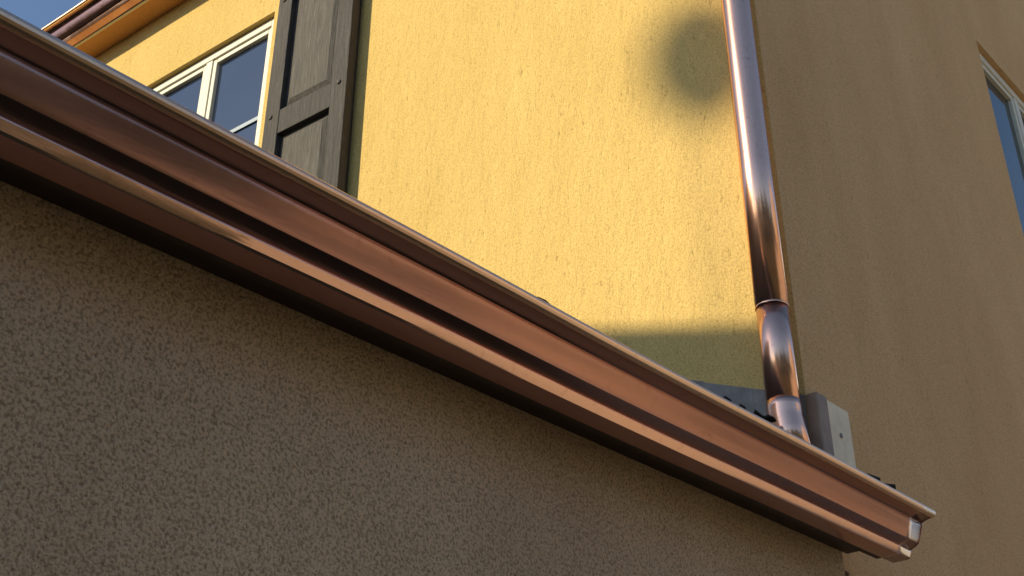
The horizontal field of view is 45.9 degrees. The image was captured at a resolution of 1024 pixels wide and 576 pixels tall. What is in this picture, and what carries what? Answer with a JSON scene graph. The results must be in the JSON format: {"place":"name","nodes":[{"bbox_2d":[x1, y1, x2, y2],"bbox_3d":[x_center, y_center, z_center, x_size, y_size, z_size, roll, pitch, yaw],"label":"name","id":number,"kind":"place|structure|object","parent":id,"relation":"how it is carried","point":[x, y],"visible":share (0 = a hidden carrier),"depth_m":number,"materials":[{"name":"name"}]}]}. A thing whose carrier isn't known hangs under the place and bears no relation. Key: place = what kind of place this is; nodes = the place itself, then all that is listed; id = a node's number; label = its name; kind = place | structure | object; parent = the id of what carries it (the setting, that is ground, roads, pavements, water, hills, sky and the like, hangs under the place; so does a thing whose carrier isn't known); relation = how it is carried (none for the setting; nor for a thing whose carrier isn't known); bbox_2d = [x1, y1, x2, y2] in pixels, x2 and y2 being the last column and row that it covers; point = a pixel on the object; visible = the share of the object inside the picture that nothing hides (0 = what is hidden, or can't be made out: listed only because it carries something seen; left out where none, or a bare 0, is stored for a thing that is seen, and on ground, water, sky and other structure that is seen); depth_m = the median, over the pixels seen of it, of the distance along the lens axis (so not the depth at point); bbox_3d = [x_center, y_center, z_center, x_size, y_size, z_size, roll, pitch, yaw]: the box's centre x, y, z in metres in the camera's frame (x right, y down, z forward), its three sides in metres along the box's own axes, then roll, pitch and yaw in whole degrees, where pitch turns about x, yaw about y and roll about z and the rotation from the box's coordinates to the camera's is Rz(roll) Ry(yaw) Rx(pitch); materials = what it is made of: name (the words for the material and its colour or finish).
{"place":"outdoors","nodes":[
{"label":"outdoors","id":0,"kind":"place"},
{"bbox_2d":[0,0,82,28],"label":"sky","id":1,"kind":"structure","parent":0,"point":[39,13],"materials":[{"name":"blue"}]},
{"bbox_2d":[0,181,844,575],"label":"garage wall","id":2,"kind":"structure","parent":0,"point":[162,413],"depth_m":2.09,"materials":[{"name":"beige paint"}]},
{"bbox_2d":[0,165,857,553],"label":"garage soffit","id":3,"kind":"structure","parent":2,"relation":"attached to","point":[146,237],"depth_m":2.32,"materials":[{"name":"brown wood"}]},
{"bbox_2d":[0,158,880,558],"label":"garage fascia","id":4,"kind":"structure","parent":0,"point":[214,258],"depth_m":2.21,"materials":[{"name":"brown wood"}]},
{"bbox_3d":[-4.443,-1.265,2.454,5.754,2.309,10.236,-24,-37,36],"label":"garage","id":5,"kind":"object","parent":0,"visible":0},
{"bbox_2d":[0,7,935,562],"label":"copper gutter","id":6,"kind":"object","parent":5,"relation":"attached to","point":[86,125],"visible":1,"depth_m":2.15,"materials":[{"name":"brown metal"}]},
{"bbox_2d":[538,297,895,488],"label":"lifted shingles","id":7,"kind":"object","parent":5,"relation":"on","point":[769,418],"visible":0.38,"depth_m":3.58,"materials":[{"name":"concrete"}]},
{"label":"ground","id":8,"kind":"structure","parent":0,"visible":0},
{"bbox_2d":[95,0,811,443],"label":"side wall","id":9,"kind":"structure","parent":8,"relation":"on","point":[577,158],"depth_m":4.86,"materials":[{"name":"paint"}]},
{"bbox_2d":[76,0,185,57],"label":"soffit","id":10,"kind":"structure","parent":9,"relation":"attached to","point":[129,24],"depth_m":7.63,"materials":[{"name":"paint"}]},
{"bbox_2d":[153,18,273,145],"bbox_3d":[-1.741,-0.706,6.691,1.132,1.472,0.050,-20,-35,31],"label":"side window","id":11,"kind":"structure","parent":9,"relation":"in","point":[238,91],"depth_m":6.82,"materials":[{"name":"white wood"}]},
{"bbox_2d":[230,116,257,132],"bbox_3d":[-1.522,-0.855,6.593,0.420,0.025,0.006,-20,-35,31],"label":"side window rail","id":12,"kind":"object","parent":11,"relation":"attached to","point":[245,124],"visible":0.57,"depth_m":6.54,"materials":[{"name":"white wood"}]},
{"bbox_2d":[261,0,361,192],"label":"shutter","id":13,"kind":"object","parent":9,"relation":"attached to","point":[309,114],"depth_m":6.04,"materials":[{"name":"grey wood"}]},
{"bbox_2d":[691,380,810,442],"bbox_3d":[-0.047,0.409,4.539,2.386,1.304,0.004,-20,-35,31],"label":"step flashing","id":14,"kind":"object","parent":9,"relation":"attached to","point":[751,399],"visible":0.06,"depth_m":3.89,"materials":[{"name":"grey metal"}]},
{"bbox_2d":[721,0,810,443],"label":"copper downspout","id":15,"kind":"object","parent":9,"relation":"attached to","point":[783,404],"visible":0.84,"depth_m":3.98,"materials":[{"name":"brown metal"}]},
{"bbox_2d":[755,0,1023,575],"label":"gable wall","id":16,"kind":"structure","parent":8,"relation":"on","point":[904,235],"depth_m":4.82,"materials":[{"name":"beige paint"}]},
{"bbox_2d":[806,392,833,455],"bbox_3d":[0.947,0.489,3.681,0.040,0.350,0.065,-24,-37,36],"label":"corner flashing","id":17,"kind":"object","parent":16,"relation":"attached to","point":[819,421],"visible":0.51,"depth_m":3.70,"materials":[{"name":"grey metal"}]},
{"bbox_2d":[827,400,855,467],"bbox_3d":[1.018,0.468,3.792,0.027,0.215,0.160,-24,-37,36],"label":"corner flashing plate","id":18,"kind":"object","parent":16,"relation":"attached to","point":[839,424],"visible":0.39,"depth_m":3.79,"materials":[{"name":"grey metal"}]},
{"bbox_2d":[979,53,1023,234],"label":"gable window","id":19,"kind":"structure","parent":16,"relation":"in","point":[1008,139],"depth_m":7.07,"materials":[{"name":"blue glass"}]},
{"bbox_3d":[0.594,-0.925,11.276,9.401,2.105,10.564,-24,-37,36],"label":"main roof","id":20,"kind":"object","parent":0,"visible":0},
{"bbox_2d":[73,0,148,47],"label":"fascia","id":21,"kind":"structure","parent":20,"relation":"attached to","point":[111,22],"depth_m":7.59,"materials":[{"name":"beige plastic"}]},
{"bbox_2d":[42,0,142,45],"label":"copper gutter","id":22,"kind":"object","parent":21,"relation":"attached to","point":[79,22],"visible":0.45,"depth_m":7.64,"materials":[{"name":"brown metal"}]}
]}

